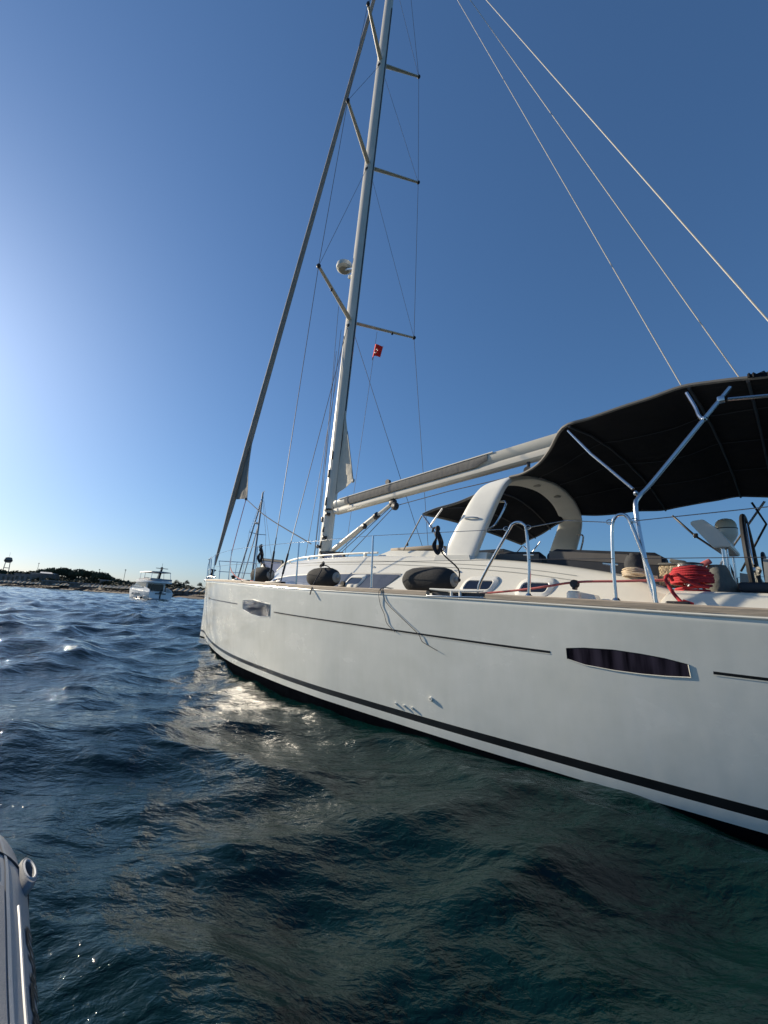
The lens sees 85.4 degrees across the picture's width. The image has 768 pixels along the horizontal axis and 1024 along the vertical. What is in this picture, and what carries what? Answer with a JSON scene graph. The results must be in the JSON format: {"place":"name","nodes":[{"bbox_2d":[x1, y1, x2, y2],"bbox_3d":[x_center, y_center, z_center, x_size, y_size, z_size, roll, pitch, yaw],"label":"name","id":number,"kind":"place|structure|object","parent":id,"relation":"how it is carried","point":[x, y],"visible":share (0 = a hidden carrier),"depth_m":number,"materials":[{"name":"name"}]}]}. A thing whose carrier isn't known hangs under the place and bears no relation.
{"place":"outdoors","nodes":[
{"label":"outdoors","id":0,"kind":"place"},
{"bbox_2d":[0,582,204,598],"bbox_3d":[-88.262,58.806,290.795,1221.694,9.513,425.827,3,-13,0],"label":"shore ground","id":1,"kind":"structure","parent":0,"point":[99,589],"depth_m":244.41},
{"bbox_2d":[0,569,8,573],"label":"pine tree","id":2,"kind":"object","parent":1,"relation":"on","point":[3,571],"visible":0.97,"depth_m":327.41,"materials":[{"name":"green plant"}]},
{"bbox_2d":[0,574,14,580],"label":"shore building","id":3,"kind":"structure","parent":1,"relation":"on","point":[3,577],"depth_m":299.66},
{"bbox_2d":[3,552,12,570],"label":"water tower","id":4,"kind":"structure","parent":1,"relation":"on","point":[9,559],"depth_m":346.07,"materials":[{"name":"concrete"}]},
{"bbox_2d":[9,570,24,573],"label":"pine tree","id":5,"kind":"object","parent":1,"relation":"on","point":[21,572],"visible":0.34,"depth_m":342.37,"materials":[{"name":"green plant"}]},
{"bbox_2d":[13,573,39,581],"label":"shore building","id":6,"kind":"structure","parent":1,"relation":"on","point":[20,577],"depth_m":296.19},
{"bbox_2d":[39,572,59,580],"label":"shore building","id":7,"kind":"structure","parent":1,"relation":"on","point":[44,575],"depth_m":299.67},
{"bbox_2d":[43,567,56,571],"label":"pine tree","id":8,"kind":"object","parent":1,"relation":"on","point":[50,569],"visible":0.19,"depth_m":312.78,"materials":[{"name":"green plant"}]},
{"bbox_2d":[41,580,67,585],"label":"shore building","id":9,"kind":"structure","parent":1,"relation":"on","point":[47,582],"depth_m":264.85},
{"bbox_2d":[52,567,70,577],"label":"pine tree","id":10,"kind":"object","parent":1,"relation":"on","point":[62,571],"visible":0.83,"depth_m":304.04,"materials":[{"name":"green plant"}]},
{"bbox_2d":[68,568,85,578],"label":"pine tree","id":11,"kind":"object","parent":1,"relation":"on","point":[76,573],"visible":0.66,"depth_m":289.93,"materials":[{"name":"green plant"}]},
{"bbox_2d":[77,579,92,582],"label":"shrub","id":12,"kind":"object","parent":1,"relation":"on","point":[86,580],"visible":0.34,"depth_m":266.49,"materials":[{"name":"green plant"}]},
{"bbox_2d":[69,582,101,587],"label":"shore building","id":13,"kind":"structure","parent":1,"relation":"on","point":[74,585],"depth_m":246.92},
{"bbox_2d":[83,570,95,577],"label":"pine tree","id":14,"kind":"object","parent":1,"relation":"on","point":[87,574],"visible":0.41,"depth_m":279.88,"materials":[{"name":"green plant"}]},
{"bbox_2d":[90,571,111,579],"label":"pine tree","id":15,"kind":"object","parent":1,"relation":"on","point":[100,575],"visible":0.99,"depth_m":267.61,"materials":[{"name":"green plant"}]},
{"bbox_2d":[108,581,129,585],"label":"shrub","id":16,"kind":"object","parent":1,"relation":"on","point":[118,583],"visible":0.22,"depth_m":232.10,"materials":[{"name":"green plant"}]},
{"bbox_2d":[164,588,201,594],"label":"shore building","id":17,"kind":"structure","parent":1,"relation":"on","point":[180,592],"depth_m":170.40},
{"bbox_2d":[0,586,767,1023],"bbox_3d":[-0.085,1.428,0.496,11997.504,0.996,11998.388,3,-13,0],"label":"water","id":18,"kind":"structure","parent":0,"point":[194,828],"depth_m":2.17,"materials":[{"name":"teal liquid"}]},
{"bbox_2d":[0,835,40,1023],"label":"inflatable dinghy","id":19,"kind":"object","parent":18,"relation":"on","point":[18,995],"visible":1,"depth_m":1.02,"materials":[{"name":"grey rubber"}]},
{"bbox_2d":[129,564,173,599],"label":"motor yacht","id":20,"kind":"object","parent":18,"relation":"on","point":[151,588],"visible":0.94,"depth_m":79.04,"materials":[{"name":"white plastic"}]},
{"bbox_2d":[237,491,271,579],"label":"moored sailboat","id":21,"kind":"object","parent":18,"relation":"on","point":[258,522],"visible":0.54,"depth_m":50.46,"materials":[{"name":"grey metal"}]},
{"bbox_2d":[200,0,767,848],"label":"sailing yacht","id":22,"kind":"object","parent":18,"relation":"on","point":[642,690],"visible":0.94,"depth_m":4.16,"materials":[{"name":"white plastic"}]},
{"bbox_2d":[257,544,263,562],"bbox_3d":[-2.244,0.752,7.526,0.133,0.348,0.068,-3,-14,26],"label":"rope coil","id":23,"kind":"object","parent":22,"relation":"hanging from","point":[260,555],"visible":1,"depth_m":7.51,"materials":[{"name":"grey fabric"}]},
{"bbox_2d":[250,557,274,581],"bbox_3d":[-2.275,1.041,7.903,0.362,0.599,0.785,10,-15,-29],"label":"fender","id":24,"kind":"object","parent":22,"relation":"on","point":[262,574],"visible":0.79,"depth_m":7.74,"materials":[{"name":"fabric"}]},
{"bbox_2d":[306,561,340,594],"bbox_3d":[-0.884,0.975,6.103,0.456,0.504,0.767,7,-13,-15],"label":"fender","id":25,"kind":"object","parent":22,"relation":"on","point":[328,576],"visible":0.96,"depth_m":5.99,"materials":[{"name":"fabric"}]},
{"bbox_2d":[372,344,382,359],"bbox_3d":[-0.151,-4.230,10.876,0.446,0.414,0.120,-9,-18,44],"label":"courtesy flag","id":26,"kind":"object","parent":22,"relation":"hanging from","point":[377,350],"visible":1,"depth_m":10.88,"materials":[{"name":"red fabric"}]},
{"bbox_2d":[378,587,436,650],"bbox_3d":[0.251,1.110,4.417,0.804,0.608,0.120,-9,-18,44],"label":"hanging cord","id":27,"kind":"object","parent":22,"relation":"hanging from","point":[398,614],"visible":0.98,"depth_m":4.55,"materials":[{"name":"grey fabric"}]},
{"bbox_2d":[402,551,460,592],"bbox_3d":[0.549,0.630,4.654,0.356,0.547,0.880,12,-15,-32],"label":"fender","id":28,"kind":"object","parent":22,"relation":"on","point":[423,578],"visible":0.93,"depth_m":4.51,"materials":[{"name":"fabric"}]},
{"bbox_2d":[431,525,443,554],"bbox_3d":[0.550,0.296,4.356,0.137,0.318,0.067,-3,-14,27],"label":"rope coil","id":29,"kind":"object","parent":22,"relation":"hanging from","point":[438,536],"visible":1,"depth_m":4.34,"materials":[{"name":"grey fabric"}]},
{"bbox_2d":[490,552,546,562],"bbox_3d":[1.571,0.615,5.003,0.730,0.298,0.148,-9,-18,44],"label":"backrest cushion","id":30,"kind":"object","parent":22,"relation":"attached to","point":[516,556],"visible":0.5,"depth_m":4.90,"materials":[{"name":"fabric"}]},
{"bbox_2d":[480,566,714,600],"bbox_3d":[1.644,0.667,3.767,2.129,0.333,0.474,-9,-18,44],"label":"red rope","id":31,"kind":"object","parent":22,"relation":"attached to","point":[692,575],"visible":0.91,"depth_m":3.14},
{"bbox_2d":[547,549,668,584],"bbox_3d":[2.272,0.559,4.311,1.120,0.402,0.148,-9,-18,44],"label":"backrest cushion","id":32,"kind":"object","parent":22,"relation":"attached to","point":[576,558],"visible":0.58,"depth_m":4.31,"materials":[{"name":"fabric"}]},
{"bbox_2d":[624,553,643,568],"bbox_3d":[2.315,0.470,3.813,0.199,0.180,0.179,0,-13,14],"label":"winch","id":33,"kind":"object","parent":22,"relation":"on","point":[633,560],"visible":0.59,"depth_m":3.77,"materials":[{"name":"metal"}]},
{"bbox_2d":[621,567,657,578],"bbox_3d":[2.221,0.537,3.635,0.271,0.110,0.153,-52,-57,75],"label":"beige rope","id":34,"kind":"object","parent":22,"relation":"on","point":[629,572],"visible":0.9,"depth_m":3.63,"materials":[{"name":"beige fabric"}]},
{"bbox_2d":[658,559,685,587],"bbox_3d":[2.552,0.539,3.648,0.200,0.239,0.240,-9,-18,44],"label":"wicker basket","id":35,"kind":"object","parent":22,"relation":"on","point":[665,568],"visible":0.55,"depth_m":3.60,"materials":[{"name":"beige wicker"}]},
{"bbox_2d":[665,599,693,604],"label":"deck block","id":36,"kind":"structure","parent":22,"relation":"on","point":[682,602],"depth_m":2.95,"materials":[{"name":"grey metal"}]},
{"bbox_2d":[700,559,740,592],"bbox_3d":[2.696,0.540,3.357,0.268,0.305,0.315,-9,-18,44],"label":"grey bag","id":37,"kind":"object","parent":22,"relation":"on","point":[724,580],"visible":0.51,"depth_m":3.25,"materials":[{"name":"fabric"}]},
{"bbox_2d":[738,582,767,592],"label":"helm cushion","id":38,"kind":"object","parent":22,"relation":"on","point":[752,587],"visible":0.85,"depth_m":2.99,"materials":[{"name":"fabric"}]},
{"bbox_2d":[0,0,767,588],"label":"sky","id":39,"kind":"structure","parent":0,"point":[162,162],"materials":[{"name":"blue"}]}
]}

